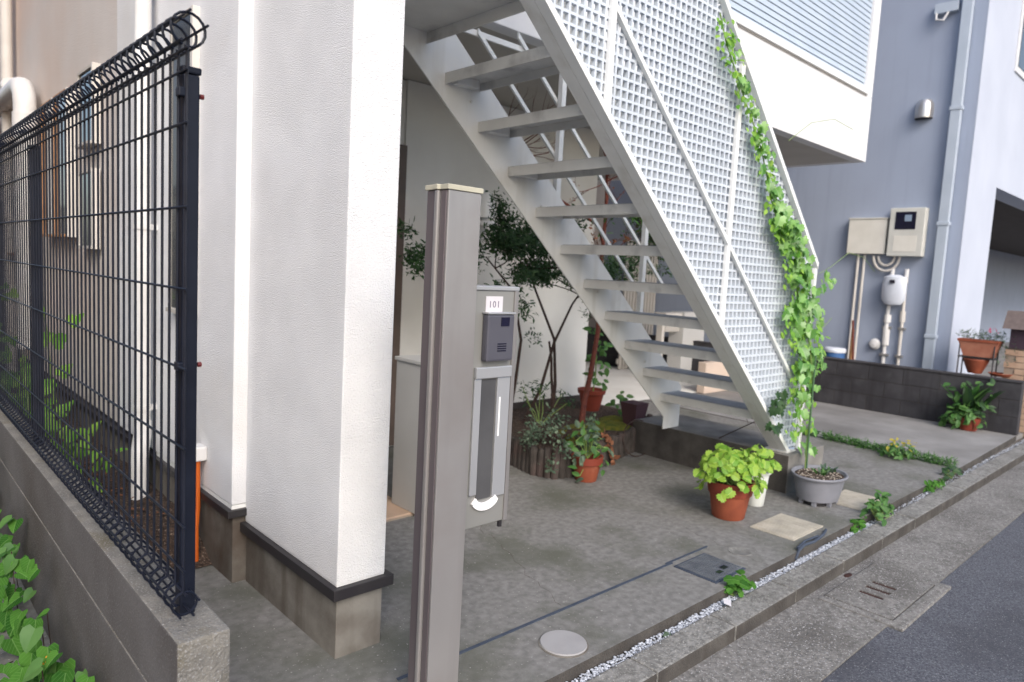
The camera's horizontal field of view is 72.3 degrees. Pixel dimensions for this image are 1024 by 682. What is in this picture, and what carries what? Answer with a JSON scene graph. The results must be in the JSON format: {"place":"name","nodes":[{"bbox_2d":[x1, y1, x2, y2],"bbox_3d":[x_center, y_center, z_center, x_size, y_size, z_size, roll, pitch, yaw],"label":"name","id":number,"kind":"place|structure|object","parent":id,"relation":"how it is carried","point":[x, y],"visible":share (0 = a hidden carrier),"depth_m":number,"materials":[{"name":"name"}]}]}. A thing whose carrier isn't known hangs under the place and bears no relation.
{"place":"outdoors","nodes":[
{"label":"outdoors","id":0,"kind":"place"},
{"bbox_2d":[0,400,957,681],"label":"yard slab","id":1,"kind":"structure","parent":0,"point":[572,540],"depth_m":3.57,"materials":[{"name":"concrete"}]},
{"bbox_2d":[13,387,211,569],"bbox_3d":[-4.599,0.549,6.313,0.620,0.163,8.600,-2,8,-43],"label":"soil strip","id":2,"kind":"object","parent":1,"relation":"on","point":[204,560],"visible":0.15,"depth_m":3.72,"materials":[{"name":"brown soil"}]},
{"bbox_2d":[0,203,4,370],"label":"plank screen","id":3,"kind":"object","parent":2,"relation":"on","point":[2,265],"depth_m":7.31,"materials":[{"name":"brown wood"}]},
{"bbox_2d":[0,288,127,491],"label":"passage creeper","id":4,"kind":"object","parent":2,"relation":"on","point":[121,449],"visible":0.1,"depth_m":3.78,"materials":[{"name":"green plant"}]},
{"bbox_2d":[60,439,170,520],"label":"leaf litter","id":5,"kind":"object","parent":2,"relation":"on","point":[115,488],"visible":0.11,"depth_m":3.94,"materials":[{"name":"brown plant"}]},
{"bbox_2d":[0,398,229,681],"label":"concrete garden wall","id":6,"kind":"structure","parent":1,"relation":"on","point":[112,617],"depth_m":2.17,"materials":[{"name":"grey concrete"}]},
{"bbox_2d":[0,8,208,619],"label":"fence","id":7,"kind":"object","parent":6,"relation":"on","point":[181,577],"visible":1,"depth_m":2.04,"materials":[{"name":"black metal"}]},
{"bbox_2d":[386,495,413,521],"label":"porch floor","id":8,"kind":"structure","parent":1,"relation":"on","point":[394,512],"depth_m":4.23,"materials":[{"name":"brown tile"}]},
{"bbox_2d":[392,355,420,512],"bbox_3d":[-0.484,0.561,4.376,0.430,0.926,0.300,-2,8,-43],"label":"storage cabinet","id":9,"kind":"object","parent":8,"relation":"on","point":[406,429],"visible":0.26,"depth_m":4.25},
{"bbox_2d":[0,0,881,658],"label":"white house","id":10,"kind":"structure","parent":1,"relation":"on","point":[334,140],"depth_m":3.14,"materials":[{"name":"paint"}]},
{"bbox_2d":[0,0,16,369],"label":"downpipe","id":11,"kind":"object","parent":10,"relation":"attached to","point":[6,52],"visible":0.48,"depth_m":6.88,"materials":[{"name":"beige plastic"}]},
{"bbox_2d":[7,150,14,254],"bbox_3d":[-4.872,-1.372,6.881,0.099,1.050,0.900,-2,8,-43],"label":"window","id":12,"kind":"structure","parent":10,"relation":"in","point":[11,150],"depth_m":6.97,"materials":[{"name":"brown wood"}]},
{"bbox_2d":[0,77,37,347],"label":"duct pipe","id":13,"kind":"object","parent":10,"relation":"attached to","point":[18,95],"visible":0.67,"depth_m":6.00,"materials":[{"name":"white plastic"}]},
{"bbox_2d":[40,97,52,236],"bbox_3d":[-3.772,-1.393,5.716,0.080,1.080,0.480,-2,8,-43],"label":"window","id":14,"kind":"structure","parent":10,"relation":"in","point":[51,97],"depth_m":5.77,"materials":[{"name":"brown wood"}]},
{"bbox_2d":[53,87,75,236],"bbox_3d":[-3.425,-1.338,5.346,0.080,1.080,0.500,-2,8,-43],"label":"window","id":15,"kind":"structure","parent":10,"relation":"in","point":[73,101],"depth_m":5.24,"materials":[{"name":"metal"}]},
{"bbox_2d":[77,62,100,149],"bbox_3d":[-2.908,-1.598,4.793,0.064,0.520,0.450,-2,8,-43],"label":"window","id":16,"kind":"structure","parent":10,"relation":"in","point":[93,65],"depth_m":4.70,"materials":[{"name":"glass"}]},
{"bbox_2d":[78,168,99,248],"bbox_3d":[-2.951,-0.913,4.868,0.064,0.540,0.430,-2,8,-43],"label":"window","id":17,"kind":"structure","parent":10,"relation":"in","point":[90,168],"depth_m":4.85,"materials":[{"name":"beige glass"}]},
{"bbox_2d":[131,0,156,499],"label":"downpipe","id":18,"kind":"object","parent":10,"relation":"attached to","point":[142,17],"visible":0.52,"depth_m":3.80,"materials":[{"name":"white plastic"}]},
{"bbox_2d":[166,5,199,312],"bbox_3d":[-1.641,-0.866,3.477,0.050,1.460,0.340,-2,8,-43],"label":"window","id":19,"kind":"structure","parent":10,"relation":"in","point":[194,56],"depth_m":3.52,"materials":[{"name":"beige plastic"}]},
{"bbox_2d":[195,443,206,561],"bbox_3d":[-1.539,0.786,3.421,0.069,0.562,0.117,-2,8,-43],"label":"pipe","id":20,"kind":"object","parent":10,"relation":"attached to","point":[201,452],"visible":0.49,"depth_m":3.39,"materials":[{"name":"plastic"}]},
{"bbox_2d":[480,192,495,228],"bbox_3d":[-0.243,-1.137,6.078,0.204,0.315,0.211,-2,8,-43],"label":"wall lamp","id":21,"kind":"object","parent":10,"relation":"attached to","point":[485,203],"visible":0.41,"depth_m":5.99,"materials":[{"name":"white glass"}]},
{"bbox_2d":[408,183,519,681],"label":"letterbox stand","id":22,"kind":"object","parent":1,"relation":"on","point":[468,353],"visible":1,"depth_m":2.24,"materials":[{"name":"grey metal"}]},
{"bbox_2d":[396,546,706,680],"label":"slab joint strip","id":23,"kind":"object","parent":1,"relation":"on","point":[547,615],"visible":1,"depth_m":3.16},
{"bbox_2d":[538,630,588,657],"bbox_3d":[0.210,1.232,2.858,0.206,0.010,0.206,-2,8,-43],"label":"manhole cover","id":24,"kind":"object","parent":1,"relation":"on","point":[562,643],"visible":1,"depth_m":2.84,"materials":[{"name":"grey metal"}]},
{"bbox_2d":[510,401,652,479],"bbox_3d":[0.521,0.814,6.218,1.955,0.253,1.433,-2,8,-43],"label":"raised planter","id":25,"kind":"object","parent":1,"relation":"on","point":[521,459],"visible":0.48,"depth_m":5.64,"materials":[{"name":"wood"}]},
{"bbox_2d":[396,187,672,424],"bbox_3d":[0.175,-0.180,5.469,2.513,1.953,1.078,-2,8,-43],"label":"feathery shrub","id":26,"kind":"object","parent":25,"relation":"on","point":[512,242],"visible":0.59,"depth_m":5.38,"materials":[{"name":"green plant"}]},
{"bbox_2d":[517,380,575,424],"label":"shrub","id":27,"kind":"object","parent":25,"relation":"on","point":[539,400],"visible":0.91,"depth_m":6.06,"materials":[{"name":"green plant"}]},
{"bbox_2d":[517,402,597,473],"bbox_3d":[0.351,0.739,5.279,0.681,0.471,0.568,-2,8,-43],"label":"grey green shrub","id":28,"kind":"object","parent":25,"relation":"on","point":[555,440],"visible":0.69,"depth_m":5.22,"materials":[{"name":"green plant"}]},
{"bbox_2d":[550,415,631,443],"bbox_3d":[0.719,0.732,6.052,0.533,0.059,1.299,6,7,31],"label":"moss cover","id":29,"kind":"object","parent":25,"relation":"on","point":[613,422],"visible":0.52,"depth_m":6.10,"materials":[{"name":"green plant"}]},
{"bbox_2d":[578,326,612,410],"bbox_3d":[0.807,0.269,6.853,0.308,0.823,0.280,5,6,22],"label":"potted plant","id":30,"kind":"object","parent":25,"relation":"on","point":[595,398],"visible":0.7,"depth_m":6.82,"materials":[{"name":"green plant"}]},
{"bbox_2d":[569,151,638,422],"bbox_3d":[0.915,-0.733,6.378,0.716,2.982,1.233,6,7,30],"label":"red barked tree","id":31,"kind":"object","parent":25,"relation":"on","point":[582,414],"visible":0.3,"depth_m":6.34,"materials":[{"name":"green plant"}]},
{"bbox_2d":[508,86,603,243],"bbox_3d":[0.450,-1.522,5.844,1.276,1.340,0.577,0,6,-29],"label":"red twig bush","id":32,"kind":"object","parent":31,"relation":"attached to","point":[590,220],"visible":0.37,"depth_m":5.70,"materials":[{"name":"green plant"}]},
{"bbox_2d":[598,217,653,244],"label":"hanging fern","id":33,"kind":"object","parent":31,"relation":"attached to","point":[639,223],"visible":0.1,"depth_m":6.31,"materials":[{"name":"green plant"}]},
{"bbox_2d":[627,223,664,263],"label":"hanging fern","id":34,"kind":"object","parent":31,"relation":"attached to","point":[654,244],"visible":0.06,"depth_m":6.73,"materials":[{"name":"green plant"}]},
{"bbox_2d":[601,428,620,464],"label":"dry leaf stalk","id":35,"kind":"object","parent":25,"relation":"on","point":[608,438],"visible":0.81,"depth_m":5.57,"materials":[{"name":"brown plant"}]},
{"bbox_2d":[605,391,633,415],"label":"leafy seedling","id":36,"kind":"object","parent":25,"relation":"on","point":[620,397],"visible":0.73,"depth_m":6.49,"materials":[{"name":"green plant"}]},
{"bbox_2d":[620,400,648,426],"bbox_3d":[1.087,0.651,6.252,0.180,0.210,0.180,-2,8,-43],"label":"dark pot","id":37,"kind":"object","parent":25,"relation":"on","point":[632,410],"visible":0.71,"depth_m":6.20,"materials":[{"name":"red"}]},
{"bbox_2d":[563,420,613,482],"bbox_3d":[0.578,0.795,5.167,0.465,0.464,0.250,-2,8,-43],"label":"potted plant","id":38,"kind":"object","parent":1,"relation":"on","point":[585,468],"visible":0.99,"depth_m":5.08,"materials":[{"name":"green plant"}]},
{"bbox_2d":[588,181,608,327],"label":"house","id":39,"kind":"structure","parent":1,"relation":"on","point":[600,197],"depth_m":12.46,"materials":[{"name":"grey"}]},
{"bbox_2d":[622,419,644,456],"bbox_3d":[1.068,0.825,5.957,0.410,0.310,0.069,-2,8,-43],"label":"wire hoop","id":40,"kind":"object","parent":1,"relation":"on","point":[623,438],"visible":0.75,"depth_m":5.87,"materials":[{"name":"black metal"}]},
{"bbox_2d":[674,553,745,583],"bbox_3d":[1.045,1.196,3.699,0.295,0.024,0.250,-2,8,-43],"label":"meter cover","id":41,"kind":"object","parent":1,"relation":"on","point":[711,568],"visible":1,"depth_m":3.68,"materials":[{"name":"metal"}]},
{"bbox_2d":[633,414,823,492],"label":"concrete plinth","id":42,"kind":"structure","parent":1,"relation":"on","point":[688,441],"depth_m":5.70,"materials":[{"name":"grey concrete"}]},
{"bbox_2d":[404,0,818,453],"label":"outdoor staircase","id":43,"kind":"structure","parent":42,"relation":"on","point":[717,247],"depth_m":4.12,"materials":[{"name":"white metal"}]},
{"bbox_2d":[719,418,754,438],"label":"dry twig","id":44,"kind":"object","parent":42,"relation":"on","point":[736,429],"visible":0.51,"depth_m":5.47,"materials":[{"name":"brown wood"}]},
{"bbox_2d":[480,425,977,600],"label":"hairline cracks","id":45,"kind":"object","parent":1,"relation":"on","point":[647,510],"visible":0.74,"depth_m":3.83,"materials":[{"name":"grey concrete"}]},
{"bbox_2d":[693,443,767,520],"bbox_3d":[1.400,0.900,4.507,0.462,0.472,0.464,-2,8,-43],"label":"potted plant","id":46,"kind":"object","parent":1,"relation":"on","point":[733,486],"visible":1,"depth_m":4.41,"materials":[{"name":"green plant"}]},
{"bbox_2d":[728,546,751,555],"bbox_3d":[1.285,1.185,3.951,0.130,0.004,0.129,-2,8,-43],"label":"cover","id":47,"kind":"object","parent":1,"relation":"on","point":[739,551],"visible":1,"depth_m":3.95,"materials":[{"name":"metal"}]},
{"bbox_2d":[744,444,781,506],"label":"potted plant","id":48,"kind":"object","parent":1,"relation":"on","point":[769,465],"visible":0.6,"depth_m":4.73,"materials":[{"name":"green plant"}]},
{"bbox_2d":[750,513,822,540],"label":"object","id":49,"kind":"structure","parent":1,"relation":"on","point":[788,527],"depth_m":4.37,"materials":[{"name":"stone"}]},
{"bbox_2d":[791,463,848,507],"bbox_3d":[2.161,1.009,4.940,0.457,0.252,0.359,-2,8,-43],"label":"planter bowl","id":50,"kind":"object","parent":1,"relation":"on","point":[820,485],"visible":1,"depth_m":4.83,"materials":[{"name":"plastic"}]},
{"bbox_2d":[715,13,874,468],"bbox_3d":[2.037,-0.466,4.850,2.582,2.817,0.200,-2,8,-43],"label":"climbing vine","id":51,"kind":"object","parent":50,"relation":"in","point":[786,229],"visible":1,"depth_m":4.83,"materials":[{"name":"green plant"}]},
{"bbox_2d":[837,489,879,510],"bbox_3d":[2.447,1.141,5.032,0.405,0.021,0.265,-2,8,-43],"label":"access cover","id":52,"kind":"object","parent":1,"relation":"on","point":[852,499],"visible":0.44,"depth_m":5.01,"materials":[{"name":"concrete"}]},
{"bbox_2d":[877,437,916,459],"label":"weed","id":53,"kind":"object","parent":1,"relation":"on","point":[891,449],"visible":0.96,"depth_m":6.37,"materials":[{"name":"green plant"}]},
{"bbox_2d":[584,362,696,404],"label":"path","id":54,"kind":"structure","parent":0,"point":[625,381],"depth_m":9.84,"materials":[{"name":"grey concrete"}]},
{"bbox_2d":[616,240,657,368],"bbox_3d":[2.076,-0.592,11.562,0.880,2.080,0.060,-2,8,-43],"label":"slat screen","id":55,"kind":"object","parent":54,"relation":"on","point":[630,297],"visible":0.3,"depth_m":11.62,"materials":[{"name":"wood"}]},
{"bbox_2d":[655,311,703,369],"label":"white gate unit","id":56,"kind":"structure","parent":54,"relation":"on","point":[686,336],"depth_m":10.56,"materials":[{"name":"beige plastic"}]},
{"bbox_2d":[566,437,1023,681],"bbox_3d":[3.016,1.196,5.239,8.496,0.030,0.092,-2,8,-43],"label":"gravel","id":57,"kind":"structure","parent":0,"point":[696,616],"depth_m":3.40,"materials":[{"name":"white gravel"}]},
{"bbox_2d":[663,631,670,637],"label":"seedling","id":58,"kind":"object","parent":57,"relation":"on","point":[666,633],"visible":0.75,"depth_m":3.05,"materials":[{"name":"green plant"}]},
{"bbox_2d":[723,569,756,597],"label":"weed","id":59,"kind":"object","parent":57,"relation":"on","point":[737,583],"visible":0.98,"depth_m":3.47,"materials":[{"name":"green plant"}]},
{"bbox_2d":[795,529,826,559],"bbox_3d":[1.780,1.203,4.164,0.048,0.066,0.512,9,8,44],"label":"edge clip","id":60,"kind":"object","parent":57,"relation":"on","point":[801,546],"visible":1,"depth_m":4.12,"materials":[{"name":"grey metal"}]},
{"bbox_2d":[850,517,865,532],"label":"weed","id":61,"kind":"object","parent":57,"relation":"on","point":[861,523],"visible":0.94,"depth_m":4.52,"materials":[{"name":"green plant"}]},
{"bbox_2d":[859,490,894,525],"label":"weed","id":62,"kind":"object","parent":57,"relation":"on","point":[874,505],"visible":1,"depth_m":4.70,"materials":[{"name":"green plant"}]},
{"bbox_2d":[923,478,946,492],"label":"weed","id":63,"kind":"object","parent":57,"relation":"on","point":[934,484],"visible":0.99,"depth_m":5.51,"materials":[{"name":"green plant"}]},
{"bbox_2d":[939,464,962,482],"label":"weed","id":64,"kind":"object","parent":57,"relation":"on","point":[955,470],"visible":1,"depth_m":5.86,"materials":[{"name":"green plant"}]},
{"bbox_2d":[645,390,1015,471],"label":"driveway","id":65,"kind":"structure","parent":0,"point":[943,441],"depth_m":7.63,"materials":[{"name":"concrete"}]},
{"bbox_2d":[696,361,729,393],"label":"rendered wall","id":66,"kind":"structure","parent":65,"relation":"on","point":[714,367],"depth_m":9.51,"materials":[{"name":"paint"}]},
{"bbox_2d":[796,426,958,466],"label":"joint grass","id":67,"kind":"structure","parent":65,"relation":"on","point":[857,442],"depth_m":6.66,"materials":[{"name":"green plant"}]},
{"bbox_2d":[938,378,1004,430],"bbox_3d":[5.150,0.719,7.887,0.452,0.643,0.608,-2,8,-43],"label":"strap leaf plant","id":68,"kind":"object","parent":65,"relation":"on","point":[971,406],"visible":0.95,"depth_m":7.84,"materials":[{"name":"plant"}]},
{"bbox_2d":[822,512,1023,681],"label":"road","id":69,"kind":"structure","parent":0,"point":[987,617],"depth_m":3.34,"materials":[{"name":"grey asphalt"}]},
{"bbox_2d":[974,342,1022,440],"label":"side yard","id":70,"kind":"structure","parent":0,"point":[1000,368],"depth_m":15.35,"materials":[{"name":"concrete"}]},
{"bbox_2d":[586,327,1023,435],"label":"block boundary wall","id":71,"kind":"structure","parent":70,"relation":"on","point":[912,392],"depth_m":8.58,"materials":[{"name":"dark grey concrete block"}]},
{"bbox_2d":[604,0,1023,373],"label":"grey house","id":72,"kind":"structure","parent":70,"relation":"on","point":[902,166],"depth_m":9.10,"materials":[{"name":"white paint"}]},
{"bbox_2d":[846,217,889,359],"bbox_3d":[4.672,-0.407,9.402,0.117,2.455,0.495,-2,8,-43],"label":"breaker box","id":73,"kind":"object","parent":72,"relation":"attached to","point":[867,236],"visible":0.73,"depth_m":9.32,"materials":[{"name":"beige plastic"}]},
{"bbox_2d":[869,338,880,349],"bbox_3d":[4.813,0.040,9.301,0.070,0.150,0.150,-2,8,-43],"label":"round vent","id":74,"kind":"object","parent":72,"relation":"attached to","point":[874,343],"visible":1,"depth_m":9.28,"materials":[{"name":"white plastic"}]},
{"bbox_2d":[879,269,908,364],"bbox_3d":[4.907,-0.036,9.108,0.208,1.800,0.310,-2,8,-43],"label":"gas meter","id":75,"kind":"object","parent":72,"relation":"attached to","point":[894,290],"visible":0.94,"depth_m":9.04,"materials":[{"name":"white metal"}]},
{"bbox_2d":[872,207,928,271],"bbox_3d":[4.972,-1.293,9.021,0.144,0.818,0.606,-2,8,-43],"label":"electric meter","id":76,"kind":"object","parent":72,"relation":"attached to","point":[907,234],"visible":1,"depth_m":8.89,"materials":[{"name":"beige"}]},
{"bbox_2d":[914,99,933,119],"bbox_3d":[5.189,-2.916,8.812,0.216,0.248,0.216,-2,8,-43],"label":"vent hood","id":77,"kind":"object","parent":72,"relation":"attached to","point":[924,108],"visible":1,"depth_m":8.73,"materials":[{"name":"metal"}]},
{"bbox_2d":[934,0,960,20],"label":"wall bracket","id":78,"kind":"object","parent":72,"relation":"attached to","point":[946,8],"depth_m":8.55,"materials":[{"name":"white plastic"}]},
{"bbox_2d":[922,0,974,368],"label":"downpipe","id":79,"kind":"object","parent":72,"relation":"attached to","point":[956,108],"visible":0.92,"depth_m":8.58,"materials":[{"name":"grey plastic"}]},
{"bbox_2d":[1014,0,1023,79],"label":"window frame","id":80,"kind":"structure","parent":72,"relation":"in","point":[1016,69],"depth_m":9.28,"materials":[{"name":"white plastic"}]},
{"bbox_2d":[823,346,846,358],"bbox_3d":[4.328,0.441,9.457,0.290,0.721,0.290,-2,8,-43],"label":"tub","id":81,"kind":"object","parent":70,"relation":"on","point":[837,352],"visible":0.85,"depth_m":9.32,"materials":[{"name":"blue plastic"}]},
{"bbox_2d":[849,320,854,359],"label":"wooden stakes","id":82,"kind":"object","parent":70,"relation":"on","point":[851,353],"visible":0.35,"depth_m":9.23,"materials":[{"name":"brown wood"}]},
{"bbox_2d":[956,328,1016,376],"bbox_3d":[5.503,0.414,8.193,0.305,1.169,0.662,-2,8,-43],"label":"trough planter","id":83,"kind":"object","parent":70,"relation":"on","point":[979,348],"visible":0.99,"depth_m":8.16,"materials":[{"name":"ceramic"}]},
{"bbox_2d":[963,357,989,373],"bbox_3d":[5.469,0.293,8.272,0.270,0.170,0.270,-2,8,-43],"label":"terracotta pot","id":84,"kind":"object","parent":83,"relation":"on","point":[975,366],"visible":0.94,"depth_m":8.20,"materials":[{"name":"orange ceramic"}]},
{"bbox_2d":[988,372,1011,376],"bbox_3d":[5.621,0.388,8.069,0.240,0.035,0.240,-2,8,-43],"label":"saucer","id":85,"kind":"object","parent":83,"relation":"on","point":[999,374],"visible":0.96,"depth_m":8.01,"materials":[{"name":"ceramic"}]},
{"bbox_2d":[1002,348,1023,436],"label":"brick pillar","id":86,"kind":"structure","parent":70,"relation":"on","point":[1015,369],"depth_m":7.96,"materials":[{"name":"beige brick"}]},
{"bbox_2d":[1002,310,1023,349],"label":"house letterbox","id":87,"kind":"object","parent":86,"relation":"on","point":[1014,321],"visible":1,"depth_m":7.95,"materials":[{"name":"brown"}]},
{"label":"ground","id":88,"kind":"structure","parent":0,"visible":0},
{"bbox_2d":[670,595,886,681],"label":"gutter","id":89,"kind":"object","parent":88,"relation":"on","point":[817,640],"visible":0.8,"depth_m":3.13,"materials":[{"name":"concrete"}]},
{"bbox_2d":[586,442,1023,681],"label":"kerb","id":90,"kind":"structure","parent":88,"relation":"on","point":[673,656],"depth_m":3.57,"materials":[{"name":"concrete"}]},
{"bbox_2d":[723,599,730,605],"bbox_3d":[1.034,1.252,3.367,0.035,0.010,0.071,4,6,13],"label":"paper scrap","id":91,"kind":"object","parent":90,"relation":"on","point":[727,601],"visible":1,"depth_m":3.36,"materials":[{"name":"white paper"}]},
{"bbox_2d":[808,560,873,598],"bbox_3d":[1.848,1.412,3.929,0.780,0.176,0.052,-2,8,-43],"label":"gutter","id":92,"kind":"object","parent":88,"relation":"on","point":[837,581],"visible":0.36,"depth_m":3.88,"materials":[{"name":"concrete"}]},
{"bbox_2d":[819,562,950,631],"bbox_3d":[2.005,1.433,3.762,0.774,0.184,0.403,-2,8,-43],"label":"gutter drain cover","id":93,"kind":"object","parent":92,"relation":"on","point":[888,596],"visible":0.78,"depth_m":3.71,"materials":[{"name":"concrete"}]},
{"bbox_2d":[865,461,1023,582],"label":"gutter","id":94,"kind":"object","parent":88,"relation":"on","point":[963,530],"visible":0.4,"depth_m":4.78,"materials":[{"name":"concrete"}]},
{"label":"neighbour ground","id":95,"kind":"structure","parent":0,"visible":0},
{"bbox_2d":[0,509,94,681],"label":"heart leaf creeper","id":96,"kind":"object","parent":95,"relation":"on","point":[37,661],"visible":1,"depth_m":2.42,"materials":[{"name":"green plant"}]}
]}

